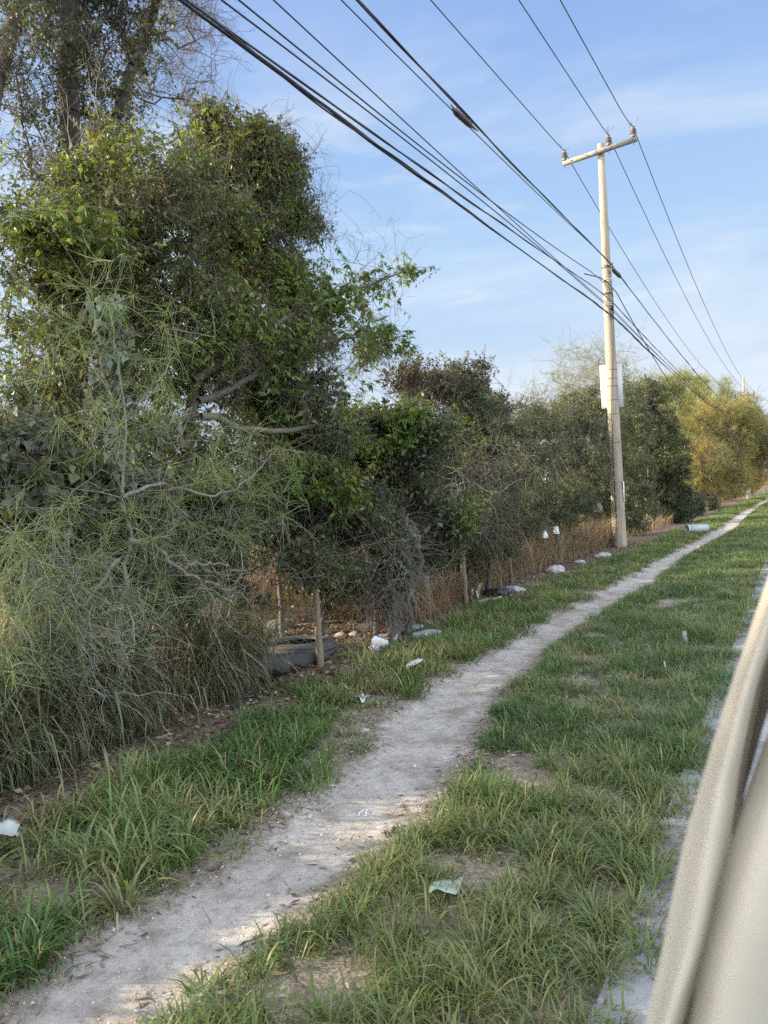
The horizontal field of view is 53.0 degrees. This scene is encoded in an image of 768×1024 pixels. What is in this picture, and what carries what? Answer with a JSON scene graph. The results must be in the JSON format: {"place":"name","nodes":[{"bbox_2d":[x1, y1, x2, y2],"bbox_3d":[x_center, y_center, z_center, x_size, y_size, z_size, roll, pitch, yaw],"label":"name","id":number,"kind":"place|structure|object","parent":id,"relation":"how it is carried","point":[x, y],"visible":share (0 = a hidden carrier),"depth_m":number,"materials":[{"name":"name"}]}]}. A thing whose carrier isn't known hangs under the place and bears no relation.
{"place":"outdoors","nodes":[
{"label":"outdoors","id":0,"kind":"place"},
{"bbox_2d":[0,556,324,798],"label":"tall grass","id":1,"kind":"structure","parent":0,"point":[202,679],"depth_m":5.66,"materials":[{"name":"green plant"}]},
{"bbox_2d":[0,497,767,1023],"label":"dirt path","id":2,"kind":"structure","parent":0,"point":[156,961],"depth_m":3.74,"materials":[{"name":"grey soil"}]},
{"bbox_2d":[0,630,711,1023],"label":"straw","id":3,"kind":"object","parent":2,"relation":"on","point":[284,832],"visible":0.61,"depth_m":4.01,"materials":[{"name":"beige plant"}]},
{"bbox_2d":[0,541,733,1023],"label":"leaf litter","id":4,"kind":"object","parent":2,"relation":"on","point":[300,619],"visible":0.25,"depth_m":4.96,"materials":[{"name":"plant"}]},
{"bbox_2d":[384,826,395,835],"bbox_3d":[0.035,1.637,3.941,0.031,0.038,0.079,-2,1,38],"label":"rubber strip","id":5,"kind":"object","parent":2,"relation":"on","point":[392,830],"visible":0.61,"depth_m":3.93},
{"bbox_2d":[0,482,767,1023],"bbox_3d":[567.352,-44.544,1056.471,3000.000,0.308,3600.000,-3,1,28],"label":"ground","id":6,"kind":"structure","parent":0,"point":[332,962],"depth_m":4.11,"materials":[{"name":"green plant"}]},
{"bbox_2d":[0,819,19,835],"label":"plastic sheet","id":7,"kind":"object","parent":6,"relation":"on","point":[8,826],"visible":1,"depth_m":3.82,"materials":[{"name":"white plastic"}]},
{"bbox_2d":[5,814,21,838],"bbox_3d":[-1.990,1.701,4.142,0.073,0.077,0.268,-4,1,-36],"label":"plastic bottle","id":8,"kind":"object","parent":6,"relation":"on","point":[11,816],"visible":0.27,"depth_m":4.16,"materials":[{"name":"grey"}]},
{"bbox_2d":[0,0,104,175],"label":"leaning tree","id":9,"kind":"object","parent":6,"relation":"on","point":[9,17],"visible":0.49,"depth_m":9.74,"materials":[{"name":"green plant"}]},
{"bbox_2d":[0,0,253,641],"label":"tall tree","id":10,"kind":"object","parent":6,"relation":"on","point":[69,39],"visible":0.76,"depth_m":10.41,"materials":[{"name":"green plant"}]},
{"bbox_2d":[77,289,199,685],"bbox_3d":[-1.997,-0.037,6.286,0.750,3.453,1.158,-3,1,28],"label":"silvery vine","id":11,"kind":"object","parent":6,"relation":"on","point":[110,368],"visible":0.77,"depth_m":6.07,"materials":[{"name":"green plant"}]},
{"bbox_2d":[0,369,280,732],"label":"broadleaf creeper","id":12,"kind":"object","parent":6,"relation":"on","point":[15,447],"visible":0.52,"depth_m":5.80,"materials":[{"name":"green plant"}]},
{"bbox_2d":[0,178,333,792],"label":"threadleaf shrub","id":13,"kind":"object","parent":6,"relation":"on","point":[83,560],"visible":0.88,"depth_m":5.49,"materials":[{"name":"green plant"}]},
{"bbox_2d":[0,23,381,672],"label":"tree","id":14,"kind":"object","parent":6,"relation":"on","point":[132,210],"visible":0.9,"depth_m":7.52,"materials":[{"name":"green plant"}]},
{"bbox_2d":[107,445,290,576],"bbox_3d":[-3.027,0.073,12.834,3.319,3.234,6.184,-3,1,28],"label":"hedge shrub","id":15,"kind":"object","parent":6,"relation":"on","point":[238,480],"visible":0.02,"depth_m":13.54,"materials":[{"name":"green plant"}]},
{"bbox_2d":[264,618,294,630],"bbox_3d":[-1.429,1.515,10.414,0.473,0.150,0.306,-3,1,28],"label":"stone","id":16,"kind":"object","parent":6,"relation":"on","point":[289,625],"visible":0.44,"depth_m":10.30,"materials":[{"name":"grey stone"}]},
{"bbox_2d":[231,650,329,677],"bbox_3d":[-0.984,1.481,7.592,0.312,0.417,1.707,-3,1,28],"label":"tyre tread","id":17,"kind":"object","parent":6,"relation":"on","point":[306,659],"visible":0.59,"depth_m":7.41,"materials":[{"name":"rubber"}]},
{"bbox_2d":[262,635,336,655],"bbox_3d":[-0.956,1.538,8.648,0.826,0.229,0.839,-3,1,28],"label":"tyre","id":18,"kind":"object","parent":6,"relation":"on","point":[329,645],"visible":0.42,"depth_m":8.46,"materials":[{"name":"rubber"}]},
{"bbox_2d":[165,210,459,653],"bbox_3d":[-0.669,-1.440,10.086,2.788,6.131,6.928,-3,1,28],"label":"arching tree","id":19,"kind":"object","parent":6,"relation":"on","point":[370,348],"visible":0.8,"depth_m":9.25,"materials":[{"name":"green plant"}]},
{"bbox_2d":[312,584,323,667],"bbox_3d":[-0.675,1.107,7.841,0.087,1.318,0.125,-3,1,-29],"label":"fence post","id":20,"kind":"object","parent":6,"relation":"on","point":[319,652],"visible":0.5,"depth_m":7.82,"materials":[{"name":"brown wood"}]},
{"bbox_2d":[312,627,331,634],"bbox_3d":[-0.790,1.523,9.842,0.261,0.103,0.184,-3,1,28],"label":"stone","id":21,"kind":"object","parent":6,"relation":"on","point":[327,631],"visible":0.26,"depth_m":9.78,"materials":[{"name":"grey stone"}]},
{"bbox_2d":[195,404,456,652],"bbox_3d":[-1.001,-0.165,9.451,3.296,3.637,5.249,-3,1,14],"label":"dark undergrowth shrub","id":22,"kind":"object","parent":6,"relation":"on","point":[323,566],"visible":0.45,"depth_m":8.94,"materials":[{"name":"green plant"}]},
{"bbox_2d":[309,618,351,622],"bbox_3d":[-0.787,1.525,10.701,0.750,0.064,0.090,-3,1,0],"label":"board","id":23,"kind":"object","parent":6,"relation":"on","point":[345,619],"visible":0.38,"depth_m":10.66,"materials":[{"name":"brown wood"}]},
{"bbox_2d":[334,632,347,637],"bbox_3d":[-0.538,1.522,9.535,0.185,0.068,0.136,-3,1,28],"label":"stone","id":24,"kind":"object","parent":6,"relation":"on","point":[341,634],"visible":0.64,"depth_m":9.50,"materials":[{"name":"beige stone"}]},
{"bbox_2d":[348,631,360,636],"bbox_3d":[-0.357,1.513,9.538,0.177,0.072,0.149,-3,1,28],"label":"stone","id":25,"kind":"object","parent":6,"relation":"on","point":[355,633],"visible":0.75,"depth_m":9.48,"materials":[{"name":"beige stone"}]},
{"bbox_2d":[354,693,366,702],"bbox_3d":[-0.194,1.550,6.449,0.099,0.064,0.151,-3,1,28],"label":"plastic scrap","id":26,"kind":"object","parent":6,"relation":"on","point":[362,698],"visible":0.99,"depth_m":6.44,"materials":[{"name":"white plastic"}]},
{"bbox_2d":[0,498,722,674],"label":"dry grass","id":27,"kind":"structure","parent":6,"relation":"on","point":[600,539],"depth_m":13.92,"materials":[{"name":"brown plant"}]},
{"bbox_2d":[355,622,372,630],"bbox_3d":[-0.258,1.504,10.160,0.270,0.100,0.195,-3,1,28],"label":"stone","id":28,"kind":"object","parent":6,"relation":"on","point":[361,626],"visible":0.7,"depth_m":10.08,"materials":[{"name":"grey stone"}]},
{"bbox_2d":[359,728,369,732],"bbox_3d":[-0.142,1.609,5.670,0.086,0.032,0.066,-3,1,7],"label":"stone","id":29,"kind":"object","parent":6,"relation":"on","point":[363,730],"visible":0.79,"depth_m":5.65,"materials":[{"name":"grey stone"}]},
{"bbox_2d":[367,644,379,651],"bbox_3d":[-0.120,1.530,8.658,0.152,0.088,0.128,-3,1,28],"label":"crumpled paper","id":30,"kind":"object","parent":6,"relation":"on","point":[370,647],"visible":0.49,"depth_m":8.62,"materials":[{"name":"white paper"}]},
{"bbox_2d":[371,636,388,647],"bbox_3d":[-0.040,1.476,8.715,0.175,0.141,0.143,-3,1,28],"label":"foam cup","id":31,"kind":"object","parent":6,"relation":"on","point":[381,641],"visible":0.71,"depth_m":8.68,"materials":[{"name":"white plastic"}]},
{"bbox_2d":[378,634,397,641],"bbox_3d":[0.020,1.512,9.229,0.286,0.065,0.260,-3,1,9],"label":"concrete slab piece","id":32,"kind":"object","parent":6,"relation":"on","point":[384,636],"visible":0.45,"depth_m":9.19,"materials":[{"name":"grey concrete"}]},
{"bbox_2d":[390,592,400,636],"bbox_3d":[0.126,1.342,9.449,0.123,0.741,0.140,-3,1,28],"label":"fence post","id":33,"kind":"object","parent":6,"relation":"on","point":[394,611],"visible":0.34,"depth_m":9.42,"materials":[{"name":"brown wood"}]},
{"bbox_2d":[400,624,422,633],"bbox_3d":[0.321,1.472,9.711,0.348,0.112,0.110,-3,1,-14],"label":"plastic bottle","id":34,"kind":"object","parent":6,"relation":"on","point":[416,627],"visible":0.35,"depth_m":9.68,"materials":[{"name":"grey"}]},
{"bbox_2d":[406,658,422,667],"bbox_3d":[0.296,1.464,7.479,0.112,0.040,0.414,-3,1,28],"label":"paper strip","id":35,"kind":"object","parent":6,"relation":"on","point":[414,660],"visible":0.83,"depth_m":7.46,"materials":[{"name":"white paper"}]},
{"bbox_2d":[411,629,440,639],"bbox_3d":[0.505,1.475,9.284,0.370,0.119,0.102,-3,1,-17],"label":"plastic bottle","id":36,"kind":"object","parent":6,"relation":"on","point":[420,634],"visible":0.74,"depth_m":9.24,"materials":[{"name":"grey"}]},
{"bbox_2d":[423,576,430,615],"bbox_3d":[0.632,1.289,10.957,0.122,0.744,0.130,-3,1,-10],"label":"fence post","id":37,"kind":"object","parent":6,"relation":"on","point":[427,578],"visible":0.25,"depth_m":10.93,"materials":[{"name":"brown wood"}]},
{"bbox_2d":[428,876,462,894],"bbox_3d":[0.257,1.543,3.189,0.118,0.029,0.138,-3,1,18],"label":"torn wrapper","id":38,"kind":"object","parent":6,"relation":"on","point":[445,883],"visible":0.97,"depth_m":3.19,"materials":[{"name":"white plastic"}]},
{"bbox_2d":[312,344,580,646],"bbox_3d":[1.078,-0.791,12.412,3.973,4.625,8.590,-3,1,8],"label":"purple topped shrub","id":39,"kind":"object","parent":6,"relation":"on","point":[469,515],"visible":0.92,"depth_m":11.27,"materials":[{"name":"green plant"}]},
{"bbox_2d":[460,551,468,604],"bbox_3d":[1.237,1.103,11.905,0.103,1.007,0.138,-4,1,-32],"label":"fence post","id":40,"kind":"object","parent":6,"relation":"on","point":[464,581],"visible":0.64,"depth_m":11.88,"materials":[{"name":"brown wood"}]},
{"bbox_2d":[472,582,481,598],"bbox_3d":[1.515,1.257,12.494,0.152,0.206,1.023,-3,1,9],"label":"cardboard piece","id":41,"kind":"object","parent":6,"relation":"on","point":[474,590],"visible":1,"depth_m":12.27,"materials":[{"name":"beige cardboard"}]},
{"bbox_2d":[485,557,492,589],"bbox_3d":[1.754,1.153,12.950,0.202,0.828,0.096,-3,1,7],"label":"fence post","id":42,"kind":"object","parent":6,"relation":"on","point":[488,580],"visible":0.56,"depth_m":12.91,"materials":[{"name":"brown wood"}]},
{"bbox_2d":[482,588,509,596],"bbox_3d":[1.849,1.320,12.694,0.484,0.130,0.310,-3,1,28],"label":"plastic bag","id":43,"kind":"object","parent":6,"relation":"on","point":[491,592],"visible":0.81,"depth_m":12.60,"materials":[{"name":"black plastic"}]},
{"bbox_2d":[507,557,513,583],"bbox_3d":[2.313,1.171,14.037,0.113,0.690,0.099,-3,1,28],"label":"fence post","id":44,"kind":"object","parent":6,"relation":"on","point":[509,562],"visible":0.69,"depth_m":14.01,"materials":[{"name":"brown wood"}]},
{"bbox_2d":[505,585,525,592],"bbox_3d":[2.214,1.303,12.996,0.393,0.123,0.206,-3,1,28],"label":"plastic bag","id":45,"kind":"object","parent":6,"relation":"on","point":[516,588],"visible":0.6,"depth_m":12.93,"materials":[{"name":"white plastic"}]},
{"bbox_2d":[543,538,549,565],"bbox_3d":[3.512,0.959,16.566,0.179,0.919,0.108,-3,1,28],"label":"fence post","id":46,"kind":"object","parent":6,"relation":"on","point":[547,557],"visible":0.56,"depth_m":16.54,"materials":[{"name":"brown wood"}]},
{"bbox_2d":[541,530,547,537],"bbox_3d":[3.436,0.485,16.578,0.162,0.201,0.149,-2,1,44],"label":"foam cup","id":47,"kind":"object","parent":46,"relation":"on","point":[545,535],"visible":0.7,"depth_m":16.55,"materials":[{"name":"white plastic"}]},
{"bbox_2d":[544,565,564,572],"bbox_3d":[3.513,1.173,15.882,0.404,0.166,0.292,-3,1,28],"label":"plastic bag","id":48,"kind":"object","parent":6,"relation":"on","point":[556,569],"visible":0.84,"depth_m":15.78,"materials":[{"name":"white plastic"}]},
{"bbox_2d":[556,534,562,564],"bbox_3d":[3.988,0.901,17.447,0.097,0.947,0.185,-4,1,-41],"label":"fence post","id":49,"kind":"object","parent":6,"relation":"on","point":[558,548],"visible":0.56,"depth_m":17.43,"materials":[{"name":"brown wood"}]},
{"bbox_2d":[553,526,559,533],"bbox_3d":[3.914,0.412,17.487,0.147,0.174,0.146,-3,1,28],"label":"foam cup","id":50,"kind":"object","parent":49,"relation":"on","point":[556,529],"visible":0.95,"depth_m":17.43,"materials":[{"name":"white plastic"}]},
{"bbox_2d":[495,368,631,568],"bbox_3d":[4.218,-1.178,19.365,3.170,4.799,8.441,-3,1,28],"label":"grey green shrub","id":51,"kind":"object","parent":6,"relation":"on","point":[578,495],"visible":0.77,"depth_m":18.25,"materials":[{"name":"green plant"}]},
{"bbox_2d":[593,501,602,511],"bbox_3d":[6.071,-0.160,21.831,0.261,0.298,0.190,-2,1,50],"label":"hanging bag","id":52,"kind":"object","parent":51,"relation":"hanging from","point":[600,507],"visible":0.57,"depth_m":21.77,"materials":[{"name":"white plastic"}]},
{"bbox_2d":[573,560,585,563],"bbox_3d":[4.493,1.138,17.652,0.305,0.088,0.250,-3,1,28],"label":"plastic bag","id":53,"kind":"object","parent":6,"relation":"on","point":[577,561],"visible":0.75,"depth_m":17.59,"materials":[{"name":"white plastic"}]},
{"bbox_2d":[515,367,648,526],"bbox_3d":[6.267,-1.838,23.653,3.976,5.772,6.388,-3,1,17],"label":"olive shrub","id":54,"kind":"object","parent":6,"relation":"on","point":[590,401],"visible":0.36,"depth_m":23.61,"materials":[{"name":"green plant"}]},
{"bbox_2d":[515,316,661,456],"bbox_3d":[10.463,-4.565,38.958,6.826,10.439,17.195,-3,1,28],"label":"feathery tree","id":55,"kind":"object","parent":6,"relation":"on","point":[590,373],"visible":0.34,"depth_m":39.13,"materials":[{"name":"green plant"}]},
{"bbox_2d":[559,118,637,546],"bbox_3d":[6.327,-4.601,21.740,2.182,12.444,0.646,-3,1,17],"label":"utility pole","id":56,"kind":"object","parent":6,"relation":"on","point":[617,499],"visible":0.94,"depth_m":21.73,"materials":[{"name":"concrete"}]},
{"bbox_2d":[238,0,611,290],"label":"cable","id":57,"kind":"object","parent":56,"relation":"attached to","point":[287,39],"visible":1,"depth_m":9.45,"materials":[{"name":"rubber"}]},
{"bbox_2d":[178,0,719,412],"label":"cable bundle","id":58,"kind":"object","parent":56,"relation":"attached to","point":[293,83],"visible":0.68,"depth_m":8.70,"materials":[{"name":"rubber"}]},
{"bbox_2d":[190,1,721,410],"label":"cable","id":59,"kind":"object","parent":56,"relation":"attached to","point":[348,115],"visible":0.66,"depth_m":9.83,"materials":[{"name":"rubber"}]},
{"bbox_2d":[220,0,718,409],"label":"cable","id":60,"kind":"object","parent":56,"relation":"attached to","point":[275,40],"visible":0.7,"depth_m":9.62,"materials":[{"name":"rubber"}]},
{"bbox_2d":[341,0,610,264],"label":"cable","id":61,"kind":"object","parent":56,"relation":"attached to","point":[454,112],"visible":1,"depth_m":11.20,"materials":[{"name":"rubber"}]},
{"bbox_2d":[273,0,717,409],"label":"cable","id":62,"kind":"object","parent":56,"relation":"attached to","point":[306,30],"visible":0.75,"depth_m":10.51,"materials":[{"name":"rubber"}]},
{"bbox_2d":[356,0,726,405],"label":"cable","id":63,"kind":"object","parent":56,"relation":"attached to","point":[385,30],"visible":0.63,"depth_m":12.17,"materials":[{"name":"rubber"}]},
{"bbox_2d":[450,104,477,131],"bbox_3d":[1.263,-6.152,12.043,0.106,0.185,1.125,-3,1,28],"label":"splice case","id":64,"kind":"object","parent":63,"relation":"hanging from","point":[461,117],"visible":1,"depth_m":11.89,"materials":[{"name":"plastic"}]},
{"bbox_2d":[611,266,622,278],"bbox_3d":[6.684,-6.832,22.032,0.121,0.188,1.600,-3,1,28],"label":"splice case","id":65,"kind":"object","parent":63,"relation":"hanging from","point":[616,272],"visible":1,"depth_m":21.77,"materials":[{"name":"plastic"}]},
{"bbox_2d":[430,0,727,389],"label":"power line","id":66,"kind":"object","parent":56,"relation":"attached to","point":[558,145],"visible":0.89,"depth_m":19.84,"materials":[{"name":"metal"}]},
{"bbox_2d":[600,363,623,408],"bbox_3d":[6.513,-3.603,22.024,0.616,1.236,0.006,-3,1,28],"label":"sign board","id":67,"kind":"object","parent":56,"relation":"attached to","point":[604,385],"visible":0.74,"depth_m":22.09,"materials":[{"name":"white metal"}]},
{"bbox_2d":[518,0,741,386],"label":"power line","id":68,"kind":"object","parent":56,"relation":"attached to","point":[618,158],"visible":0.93,"depth_m":22.26,"materials":[{"name":"metal"}]},
{"bbox_2d":[584,273,710,431],"bbox_3d":[12.643,-5.560,33.276,0.114,2.462,33.030,-3,1,28],"label":"drop cable","id":69,"kind":"object","parent":56,"relation":"attached to","point":[640,335],"visible":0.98,"depth_m":24.39,"materials":[{"name":"rubber"}]},
{"bbox_2d":[560,0,753,390],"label":"power line","id":70,"kind":"object","parent":56,"relation":"attached to","point":[643,154],"visible":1,"depth_m":21.93,"materials":[{"name":"metal"}]},
{"bbox_2d":[594,552,611,557],"bbox_3d":[5.333,1.044,18.764,0.427,0.129,0.304,-3,1,28],"label":"plastic bag","id":71,"kind":"object","parent":6,"relation":"on","point":[600,554],"visible":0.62,"depth_m":18.68,"materials":[{"name":"white plastic"}]},
{"bbox_2d":[604,373,702,533],"bbox_3d":[10.105,-2.477,30.471,3.741,6.773,11.293,-3,1,28],"label":"round dark shrub","id":72,"kind":"object","parent":6,"relation":"on","point":[651,471],"visible":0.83,"depth_m":31.74,"materials":[{"name":"green plant"}]},
{"bbox_2d":[682,631,687,644],"bbox_3d":[3.159,1.368,8.080,0.056,0.244,0.058,-3,1,28],"label":"stub","id":73,"kind":"object","parent":6,"relation":"on","point":[684,635],"visible":0.56,"depth_m":8.06,"materials":[{"name":"white plastic"}]},
{"bbox_2d":[635,358,737,468],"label":"feathery tree","id":74,"kind":"object","parent":6,"relation":"on","point":[686,396],"visible":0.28,"depth_m":53.59,"materials":[{"name":"green plant"}]},
{"bbox_2d":[651,484,725,524],"bbox_3d":[15.943,-0.538,40.660,3.105,2.220,18.730,-3,1,28],"label":"black green shrub","id":75,"kind":"object","parent":6,"relation":"on","point":[712,502],"visible":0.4,"depth_m":39.47,"materials":[{"name":"green plant"}]},
{"bbox_2d":[684,524,708,532],"bbox_3d":[10.524,0.549,25.882,0.780,0.316,0.316,-3,1,-12],"label":"bucket","id":76,"kind":"object","parent":6,"relation":"on","point":[698,527],"visible":0.87,"depth_m":25.80,"materials":[{"name":"white plastic"}]},
{"bbox_2d":[659,377,767,504],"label":"orange tinted tree","id":77,"kind":"object","parent":6,"relation":"on","point":[739,425],"visible":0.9,"depth_m":49.27,"materials":[{"name":"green plant"}]},
{"bbox_2d":[716,446,743,501],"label":"hedge tree","id":78,"kind":"object","parent":6,"relation":"on","point":[734,496],"depth_m":65.82,"materials":[{"name":"green plant"}]},
{"bbox_2d":[734,376,754,498],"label":"utility pole","id":79,"kind":"object","parent":6,"relation":"on","point":[748,494],"visible":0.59,"depth_m":71.56,"materials":[{"name":"concrete"}]},
{"bbox_2d":[750,461,765,491],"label":"hedge tree","id":80,"kind":"object","parent":6,"relation":"on","point":[758,487],"visible":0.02,"depth_m":106.88,"materials":[{"name":"green plant"}]},
{"bbox_2d":[0,0,767,487],"label":"sky","id":81,"kind":"structure","parent":0,"point":[693,74],"materials":[{"name":"blue"}]},
{"bbox_2d":[586,556,767,1023],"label":"sidewalk","id":82,"kind":"structure","parent":0,"point":[639,999],"depth_m":3.11,"materials":[{"name":"concrete"}]},
{"bbox_2d":[645,579,767,1023],"bbox_3d":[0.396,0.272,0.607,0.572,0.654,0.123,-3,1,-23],"label":"car","id":83,"kind":"object","parent":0,"point":[713,966],"visible":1,"depth_m":0.51,"materials":[{"name":"metal"}]}
]}

